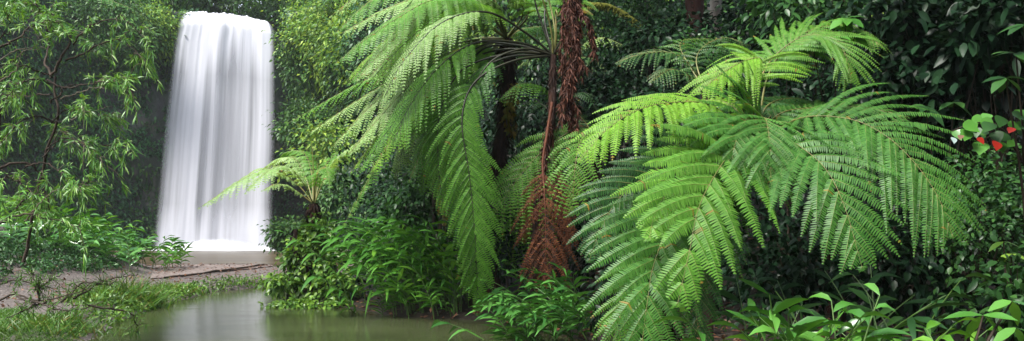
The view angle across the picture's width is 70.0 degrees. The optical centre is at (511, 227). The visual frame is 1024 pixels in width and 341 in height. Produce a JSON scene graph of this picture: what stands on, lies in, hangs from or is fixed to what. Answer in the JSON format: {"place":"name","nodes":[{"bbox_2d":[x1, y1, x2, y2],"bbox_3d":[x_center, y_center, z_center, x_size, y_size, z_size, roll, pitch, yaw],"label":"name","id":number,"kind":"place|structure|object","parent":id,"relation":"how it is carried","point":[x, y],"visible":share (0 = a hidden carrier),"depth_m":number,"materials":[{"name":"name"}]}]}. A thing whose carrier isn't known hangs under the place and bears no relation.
{"place":"outdoors","nodes":[
{"label":"outdoors","id":0,"kind":"place"},
{"bbox_2d":[142,11,274,250],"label":"waterfall","id":1,"kind":"structure","parent":0,"point":[210,132],"depth_m":54.78,"materials":[{"name":"liquid"}]},
{"bbox_2d":[150,264,273,277],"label":"path","id":2,"kind":"structure","parent":0,"point":[197,269],"depth_m":25.70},
{"bbox_2d":[164,264,263,278],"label":"fallen branch","id":3,"kind":"object","parent":2,"relation":"on","point":[186,275],"visible":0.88,"depth_m":23.58,"materials":[{"name":"brown wood"}]},
{"bbox_2d":[267,21,277,27],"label":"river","id":4,"kind":"structure","parent":0,"point":[272,23],"depth_m":58.23,"materials":[{"name":"liquid"}]},
{"bbox_2d":[88,248,584,340],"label":"water","id":5,"kind":"structure","parent":0,"point":[236,315],"depth_m":12.91,"materials":[{"name":"green liquid"}]},
{"bbox_2d":[0,305,138,340],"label":"grass clump","id":6,"kind":"object","parent":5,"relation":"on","point":[66,321],"visible":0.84,"depth_m":11.21,"materials":[{"name":"plant"}]},
{"bbox_2d":[0,299,139,340],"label":"grass","id":7,"kind":"structure","parent":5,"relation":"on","point":[10,333],"depth_m":10.79,"materials":[{"name":"green plant"}]},
{"bbox_2d":[0,266,152,340],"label":"twiggy bush","id":8,"kind":"object","parent":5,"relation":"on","point":[38,286],"visible":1,"depth_m":10.12,"materials":[{"name":"green plant"}]},
{"bbox_2d":[41,266,177,314],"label":"grass clump","id":9,"kind":"object","parent":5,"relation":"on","point":[100,289],"visible":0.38,"depth_m":14.50,"materials":[{"name":"plant"}]},
{"bbox_2d":[254,265,306,300],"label":"trailing shrub","id":10,"kind":"object","parent":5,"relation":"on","point":[275,286],"visible":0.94,"depth_m":16.01,"materials":[{"name":"green plant"}]},
{"bbox_2d":[0,0,1000,245],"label":"cliff","id":11,"kind":"structure","parent":0,"point":[159,101],"depth_m":56.77,"materials":[{"name":"grey stone"}]},
{"bbox_2d":[52,0,161,64],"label":"cliff shrub","id":12,"kind":"object","parent":11,"relation":"on","point":[106,13],"visible":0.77,"depth_m":51.18,"materials":[{"name":"green plant"}]},
{"bbox_2d":[79,3,185,99],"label":"cliff shrub","id":13,"kind":"object","parent":11,"relation":"on","point":[156,47],"visible":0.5,"depth_m":54.39,"materials":[{"name":"green plant"}]},
{"bbox_2d":[128,0,188,73],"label":"cliff shrub","id":14,"kind":"object","parent":11,"relation":"on","point":[171,50],"visible":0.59,"depth_m":55.81,"materials":[{"name":"green plant"}]},
{"bbox_2d":[263,18,323,108],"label":"cliff shrub","id":15,"kind":"object","parent":11,"relation":"on","point":[295,70],"visible":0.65,"depth_m":52.90,"materials":[{"name":"green plant"}]},
{"bbox_2d":[260,0,329,80],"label":"cliff shrub","id":16,"kind":"object","parent":11,"relation":"on","point":[297,46],"visible":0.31,"depth_m":52.43,"materials":[{"name":"green plant"}]},
{"bbox_2d":[262,88,340,150],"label":"cliff shrub","id":17,"kind":"object","parent":11,"relation":"on","point":[285,131],"visible":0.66,"depth_m":47.97,"materials":[{"name":"green plant"}]},
{"bbox_2d":[289,9,328,93],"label":"cliff shrub","id":18,"kind":"object","parent":11,"relation":"on","point":[310,63],"visible":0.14,"depth_m":50.56,"materials":[{"name":"green plant"}]},
{"bbox_2d":[281,0,344,67],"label":"cliff shrub","id":19,"kind":"object","parent":11,"relation":"on","point":[316,16],"visible":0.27,"depth_m":49.55,"materials":[{"name":"green plant"}]},
{"bbox_2d":[306,6,344,101],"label":"cliff shrub","id":20,"kind":"object","parent":11,"relation":"on","point":[320,43],"visible":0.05,"depth_m":46.34,"materials":[{"name":"green plant"}]},
{"bbox_2d":[276,106,382,191],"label":"cliff shrub","id":21,"kind":"object","parent":11,"relation":"on","point":[328,144],"visible":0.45,"depth_m":40.07,"materials":[{"name":"green plant"}]},
{"bbox_2d":[0,0,883,117],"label":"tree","id":22,"kind":"object","parent":11,"relation":"on","point":[332,26],"visible":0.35,"depth_m":44.66,"materials":[{"name":"green plant"}]},
{"bbox_2d":[0,0,965,246],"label":"cliff creeper foliage","id":23,"kind":"object","parent":11,"relation":"attached to","point":[340,104],"visible":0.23,"depth_m":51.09,"materials":[{"name":"green plant"}]},
{"bbox_2d":[0,104,1023,340],"bbox_3d":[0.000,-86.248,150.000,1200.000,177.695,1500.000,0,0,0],"label":"ground","id":24,"kind":"structure","parent":0,"point":[75,275],"depth_m":15.41,"materials":[{"name":"soil"}]},
{"bbox_2d":[0,224,123,278],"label":"weeds","id":25,"kind":"object","parent":24,"relation":"on","point":[67,258],"visible":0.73,"depth_m":21.04,"materials":[{"name":"green plant"}]},
{"bbox_2d":[0,217,142,270],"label":"ginger clump","id":26,"kind":"object","parent":24,"relation":"on","point":[104,246],"visible":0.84,"depth_m":22.81,"materials":[{"name":"green plant"}]},
{"bbox_2d":[0,0,142,138],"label":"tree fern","id":27,"kind":"object","parent":24,"relation":"on","point":[114,3],"visible":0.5,"depth_m":15.84,"materials":[{"name":"green plant"}]},
{"bbox_2d":[0,186,143,244],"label":"ginger clump","id":28,"kind":"object","parent":24,"relation":"on","point":[9,199],"visible":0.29,"depth_m":23.95,"materials":[{"name":"green plant"}]},
{"bbox_2d":[0,0,164,276],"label":"slender tree","id":29,"kind":"object","parent":24,"relation":"on","point":[107,82],"visible":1,"depth_m":10.61,"materials":[{"name":"green plant"}]},
{"bbox_2d":[28,197,158,261],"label":"ginger clump","id":30,"kind":"object","parent":24,"relation":"on","point":[93,230],"visible":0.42,"depth_m":24.13,"materials":[{"name":"green plant"}]},
{"bbox_2d":[89,268,193,310],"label":"grass clump","id":31,"kind":"object","parent":24,"relation":"on","point":[153,297],"visible":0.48,"depth_m":15.32,"materials":[{"name":"plant"}]},
{"bbox_2d":[99,230,195,270],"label":"ginger clump","id":32,"kind":"object","parent":24,"relation":"on","point":[175,253],"visible":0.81,"depth_m":25.10,"materials":[{"name":"green plant"}]},
{"bbox_2d":[125,279,219,296],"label":"grass clump","id":33,"kind":"object","parent":24,"relation":"on","point":[187,287],"visible":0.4,"depth_m":18.18,"materials":[{"name":"plant"}]},
{"bbox_2d":[74,271,337,325],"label":"creeping groundcover foliage","id":34,"kind":"object","parent":24,"relation":"on","point":[118,299],"visible":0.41,"depth_m":16.27,"materials":[{"name":"green plant"}]},
{"bbox_2d":[123,0,324,25],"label":"clifftop forest","id":35,"kind":"object","parent":24,"relation":"on","point":[269,8],"visible":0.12,"depth_m":64.14,"materials":[{"name":"green plant"}]},
{"bbox_2d":[257,212,305,255],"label":"bush","id":36,"kind":"object","parent":24,"relation":"on","point":[274,242],"visible":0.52,"depth_m":32.40,"materials":[{"name":"green plant"}]},
{"bbox_2d":[198,135,379,238],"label":"tree fern","id":37,"kind":"object","parent":24,"relation":"on","point":[314,207],"visible":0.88,"depth_m":16.42,"materials":[{"name":"green plant"}]},
{"bbox_2d":[258,295,347,309],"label":"trailing shrub","id":38,"kind":"object","parent":24,"relation":"on","point":[294,303],"visible":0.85,"depth_m":15.37,"materials":[{"name":"green plant"}]},
{"bbox_2d":[274,207,351,301],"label":"shrub","id":39,"kind":"object","parent":24,"relation":"on","point":[295,257],"visible":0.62,"depth_m":16.17,"materials":[{"name":"green plant"}]},
{"bbox_2d":[305,254,366,302],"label":"trailing shrub","id":40,"kind":"object","parent":24,"relation":"on","point":[347,283],"visible":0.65,"depth_m":15.86,"materials":[{"name":"green plant"}]},
{"bbox_2d":[299,149,391,240],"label":"rounded bush","id":41,"kind":"object","parent":24,"relation":"on","point":[327,202],"visible":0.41,"depth_m":34.23,"materials":[{"name":"green plant"}]},
{"bbox_2d":[274,217,450,313],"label":"ginger clump","id":42,"kind":"object","parent":24,"relation":"on","point":[356,249],"visible":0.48,"depth_m":14.48,"materials":[{"name":"green plant"}]},
{"bbox_2d":[319,277,453,316],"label":"ginger clump","id":43,"kind":"object","parent":24,"relation":"on","point":[407,292],"visible":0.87,"depth_m":13.62,"materials":[{"name":"green plant"}]},
{"bbox_2d":[310,209,479,316],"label":"ginger clump","id":44,"kind":"object","parent":24,"relation":"on","point":[420,237],"visible":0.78,"depth_m":13.76,"materials":[{"name":"green plant"}]},
{"bbox_2d":[352,147,469,288],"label":"understory shrub","id":45,"kind":"object","parent":24,"relation":"on","point":[411,199],"visible":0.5,"depth_m":15.48,"materials":[{"name":"green plant"}]},
{"bbox_2d":[358,217,480,319],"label":"ginger clump","id":46,"kind":"object","parent":24,"relation":"on","point":[446,265],"visible":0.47,"depth_m":13.81,"materials":[{"name":"green plant"}]},
{"bbox_2d":[389,95,450,243],"bbox_3d":[-1.679,-0.814,15.490,1.743,4.717,2.204,0,0,0],"label":"sapling","id":47,"kind":"object","parent":24,"relation":"on","point":[433,210],"visible":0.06,"depth_m":15.37,"materials":[{"name":"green plant"}]},
{"bbox_2d":[376,124,482,296],"bbox_3d":[-1.612,-0.682,15.382,1.912,4.453,1.796,0,0,-44],"label":"sapling","id":48,"kind":"object","parent":24,"relation":"on","point":[440,225],"visible":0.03,"depth_m":15.37,"materials":[{"name":"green plant"}]},
{"bbox_2d":[287,0,582,302],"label":"tree fern","id":49,"kind":"object","parent":24,"relation":"on","point":[389,49],"visible":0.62,"depth_m":12.80,"materials":[{"name":"green plant"}]},
{"bbox_2d":[404,107,489,255],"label":"understory shrub","id":50,"kind":"object","parent":24,"relation":"on","point":[454,174],"visible":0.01,"depth_m":16.64,"materials":[{"name":"green plant"}]},
{"bbox_2d":[423,108,489,297],"bbox_3d":[-1.443,-0.767,15.516,1.690,4.611,1.527,0,0,31],"label":"sapling","id":51,"kind":"object","parent":24,"relation":"on","point":[486,129],"visible":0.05,"depth_m":15.51,"materials":[{"name":"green plant"}]},
{"bbox_2d":[432,175,526,300],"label":"understory shrub","id":52,"kind":"object","parent":24,"relation":"on","point":[451,239],"visible":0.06,"depth_m":14.94,"materials":[{"name":"green plant"}]},
{"bbox_2d":[0,226,964,340],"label":"fallen leaves","id":53,"kind":"object","parent":24,"relation":"on","point":[188,264],"visible":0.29,"depth_m":15.89,"materials":[{"name":"brown plant"}]},
{"bbox_2d":[383,0,598,317],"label":"tree fern","id":54,"kind":"object","parent":24,"relation":"on","point":[458,138],"visible":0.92,"depth_m":11.89,"materials":[{"name":"plant"}]},
{"bbox_2d":[471,167,549,292],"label":"understory shrub","id":55,"kind":"object","parent":24,"relation":"on","point":[501,256],"visible":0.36,"depth_m":12.98,"materials":[{"name":"green plant"}]},
{"bbox_2d":[431,280,603,340],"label":"ginger clump","id":56,"kind":"object","parent":24,"relation":"on","point":[543,322],"visible":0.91,"depth_m":10.80,"materials":[{"name":"green plant"}]},
{"bbox_2d":[467,259,601,336],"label":"ginger clump","id":57,"kind":"object","parent":24,"relation":"on","point":[504,293],"visible":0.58,"depth_m":11.60,"materials":[{"name":"green plant"}]},
{"bbox_2d":[468,18,617,188],"bbox_3d":[0.500,-2.126,17.482,4.046,5.542,3.174,0,0,-17],"label":"understory shrub","id":58,"kind":"object","parent":24,"relation":"on","point":[527,130],"visible":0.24,"depth_m":17.28,"materials":[{"name":"green plant"}]},
{"bbox_2d":[499,83,600,300],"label":"tree fern","id":59,"kind":"object","parent":24,"relation":"on","point":[522,107],"visible":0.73,"depth_m":13.39,"materials":[{"name":"plant"}]},
{"bbox_2d":[519,37,621,249],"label":"tree fern","id":60,"kind":"object","parent":24,"relation":"on","point":[588,58],"visible":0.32,"depth_m":16.95,"materials":[{"name":"brown plant"}]},
{"bbox_2d":[482,110,660,312],"bbox_3d":[1.079,-0.245,12.942,2.585,4.188,2.717,0,0,33],"label":"tree fern","id":61,"kind":"object","parent":24,"relation":"on","point":[594,175],"visible":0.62,"depth_m":12.41,"materials":[{"name":"green plant"}]},
{"bbox_2d":[518,0,680,161],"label":"understory shrub","id":62,"kind":"object","parent":24,"relation":"on","point":[594,21],"visible":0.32,"depth_m":19.50,"materials":[{"name":"green plant"}]},
{"bbox_2d":[541,170,659,290],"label":"understory shrub","id":63,"kind":"object","parent":24,"relation":"on","point":[578,227],"visible":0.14,"depth_m":13.39,"materials":[{"name":"green plant"}]},
{"bbox_2d":[528,28,678,179],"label":"understory shrub","id":64,"kind":"object","parent":24,"relation":"on","point":[605,80],"visible":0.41,"depth_m":14.26,"materials":[{"name":"green plant"}]},
{"bbox_2d":[571,221,691,340],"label":"understory shrub","id":65,"kind":"object","parent":24,"relation":"on","point":[592,322],"visible":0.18,"depth_m":9.98,"materials":[{"name":"green plant"}]},
{"bbox_2d":[632,0,647,191],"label":"jungle tree","id":66,"kind":"object","parent":24,"relation":"on","point":[638,86],"visible":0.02,"depth_m":22.04,"materials":[{"name":"brown plant"}]},
{"bbox_2d":[554,0,737,194],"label":"understory shrub","id":67,"kind":"object","parent":24,"relation":"on","point":[651,8],"visible":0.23,"depth_m":18.55,"materials":[{"name":"green plant"}]},
{"bbox_2d":[552,0,642,27],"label":"mossy branch","id":68,"kind":"object","parent":67,"relation":"attached to","point":[606,7],"visible":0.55,"depth_m":16.98,"materials":[{"name":"green plant"}]},
{"bbox_2d":[320,2,1023,340],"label":"undergrowth","id":69,"kind":"object","parent":24,"relation":"on","point":[765,225],"visible":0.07,"depth_m":15.46,"materials":[{"name":"green plant"}]},
{"bbox_2d":[601,0,744,103],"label":"understory shrub","id":70,"kind":"object","parent":24,"relation":"on","point":[666,34],"visible":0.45,"depth_m":13.88,"materials":[{"name":"green plant"}]},
{"bbox_2d":[588,49,761,178],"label":"understory shrub","id":71,"kind":"object","parent":24,"relation":"on","point":[652,88],"visible":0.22,"depth_m":11.42,"materials":[{"name":"green plant"}]},
{"bbox_2d":[685,0,704,179],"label":"jungle tree","id":72,"kind":"object","parent":24,"relation":"on","point":[697,5],"visible":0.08,"depth_m":17.51,"materials":[{"name":"red plant"}]},
{"bbox_2d":[615,36,775,334],"bbox_3d":[2.582,-0.670,10.381,3.036,4.494,1.411,0,0,-40],"label":"tree fern","id":73,"kind":"object","parent":24,"relation":"on","point":[691,68],"visible":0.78,"depth_m":10.32,"materials":[{"name":"green plant"}]},
{"bbox_2d":[707,0,721,230],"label":"jungle tree","id":74,"kind":"object","parent":24,"relation":"on","point":[713,3],"visible":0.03,"depth_m":16.41,"materials":[{"name":"brown plant"}]},
{"bbox_2d":[656,14,780,305],"bbox_3d":[3.614,-1.109,12.443,2.551,4.984,1.794,0,0,0],"label":"understory shrub","id":75,"kind":"object","parent":24,"relation":"on","point":[719,54],"visible":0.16,"depth_m":12.36,"materials":[{"name":"green plant"}]},
{"bbox_2d":[676,0,836,262],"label":"understory shrub","id":76,"kind":"object","parent":24,"relation":"on","point":[729,19],"visible":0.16,"depth_m":13.75,"materials":[{"name":"green plant"}]},
{"bbox_2d":[565,12,987,340],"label":"tree fern","id":77,"kind":"object","parent":24,"relation":"on","point":[750,146],"visible":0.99,"depth_m":6.19,"materials":[{"name":"green plant"}]},
{"bbox_2d":[646,278,912,340],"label":"ginger clump","id":78,"kind":"object","parent":24,"relation":"on","point":[775,320],"visible":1,"depth_m":4.63,"materials":[{"name":"green plant"}]},
{"bbox_2d":[686,40,880,321],"bbox_3d":[4.027,-0.552,10.568,3.138,4.165,2.747,0,0,44],"label":"understory shrub","id":79,"kind":"object","parent":24,"relation":"on","point":[797,85],"visible":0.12,"depth_m":10.29,"materials":[{"name":"green plant"}]},
{"bbox_2d":[702,196,888,330],"bbox_3d":[3.192,0.589,8.569,2.017,1.918,1.784,0,0,15],"label":"understory shrub","id":80,"kind":"object","parent":24,"relation":"on","point":[795,270],"visible":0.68,"depth_m":8.31,"materials":[{"name":"green plant"}]},
{"bbox_2d":[728,0,887,327],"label":"understory shrub","id":81,"kind":"object","parent":24,"relation":"on","point":[783,10],"visible":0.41,"depth_m":10.31,"materials":[{"name":"green plant"}]},
{"bbox_2d":[806,3,834,312],"bbox_3d":[5.746,-4.124,11.039,7.764,11.339,6.966,0,0,-26],"label":"jungle tree","id":82,"kind":"object","parent":24,"relation":"on","point":[828,307],"visible":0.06,"depth_m":11.51,"materials":[{"name":"plant"}]},
{"bbox_2d":[790,16,879,337],"bbox_3d":[3.479,-0.404,7.816,1.144,3.855,0.672,0,0,-32],"label":"broadleaf sapling","id":83,"kind":"object","parent":24,"relation":"on","point":[849,21],"visible":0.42,"depth_m":7.96,"materials":[{"name":"plant"}]},
{"bbox_2d":[839,0,846,329],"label":"jungle tree","id":84,"kind":"object","parent":24,"relation":"on","point":[845,137],"visible":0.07,"depth_m":10.28,"materials":[{"name":"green plant"}]},
{"bbox_2d":[708,259,990,340],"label":"ginger clump","id":85,"kind":"object","parent":24,"relation":"on","point":[910,321],"visible":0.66,"depth_m":6.40,"materials":[{"name":"green plant"}]},
{"bbox_2d":[809,0,969,285],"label":"understory shrub","id":86,"kind":"object","parent":24,"relation":"on","point":[906,20],"visible":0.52,"depth_m":9.11,"materials":[{"name":"green plant"}]},
{"bbox_2d":[786,317,1002,340],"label":"ginger clump","id":87,"kind":"object","parent":24,"relation":"on","point":[933,323],"visible":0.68,"depth_m":5.01,"materials":[{"name":"green plant"}]},
{"bbox_2d":[804,15,991,337],"bbox_3d":[5.015,-0.692,9.303,2.438,4.386,2.633,0,0,20],"label":"understory shrub","id":88,"kind":"object","parent":24,"relation":"on","point":[913,79],"visible":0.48,"depth_m":9.12,"materials":[{"name":"green plant"}]},
{"bbox_2d":[795,189,1012,337],"bbox_3d":[4.261,0.565,8.015,2.096,1.959,1.740,0,0,0],"label":"understory shrub","id":89,"kind":"object","parent":24,"relation":"on","point":[903,267],"visible":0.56,"depth_m":7.70,"materials":[{"name":"green plant"}]},
{"bbox_2d":[841,85,1023,338],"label":"understory shrub","id":90,"kind":"object","parent":24,"relation":"on","point":[940,155],"visible":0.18,"depth_m":9.33,"materials":[{"name":"green plant"}]},
{"bbox_2d":[863,0,1023,316],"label":"understory shrub","id":91,"kind":"object","parent":24,"relation":"on","point":[959,112],"visible":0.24,"depth_m":8.60,"materials":[{"name":"green plant"}]},
{"bbox_2d":[878,164,1023,340],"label":"understory shrub","id":92,"kind":"object","parent":24,"relation":"on","point":[963,256],"visible":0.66,"depth_m":7.53,"materials":[{"name":"green plant"}]},
{"bbox_2d":[895,53,1007,340],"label":"broadleaf sapling","id":93,"kind":"object","parent":24,"relation":"on","point":[960,105],"visible":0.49,"depth_m":8.32,"materials":[{"name":"green plant"}]},
{"bbox_2d":[889,0,1023,326],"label":"understory shrub","id":94,"kind":"object","parent":24,"relation":"on","point":[992,21],"visible":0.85,"depth_m":8.24,"materials":[{"name":"green plant"}]},
{"bbox_2d":[921,126,1023,285],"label":"understory shrub","id":95,"kind":"object","parent":24,"relation":"on","point":[975,179],"visible":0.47,"depth_m":7.91,"materials":[{"name":"green plant"}]},
{"bbox_2d":[925,234,1023,340],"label":"understory shrub","id":96,"kind":"object","parent":24,"relation":"on","point":[1011,291],"visible":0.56,"depth_m":6.34,"materials":[{"name":"green plant"}]},
{"bbox_2d":[944,299,1023,340],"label":"broadleaf sapling","id":97,"kind":"object","parent":24,"relation":"on","point":[1005,334],"visible":0.98,"depth_m":4.73,"materials":[{"name":"green plant"}]},
{"bbox_2d":[951,109,1023,165],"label":"heart leaf vine","id":98,"kind":"object","parent":24,"relation":"on","point":[971,129],"visible":0.97,"depth_m":6.29,"materials":[{"name":"green plant"}]},
{"bbox_2d":[982,24,1023,217],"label":"broadleaf sapling","id":99,"kind":"object","parent":24,"relation":"on","point":[999,84],"visible":1,"depth_m":6.15,"materials":[{"name":"green plant"}]},
{"bbox_2d":[988,241,1023,298],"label":"broadleaf sapling","id":100,"kind":"object","parent":24,"relation":"on","point":[994,245],"visible":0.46,"depth_m":6.76,"materials":[{"name":"green plant"}]}
]}

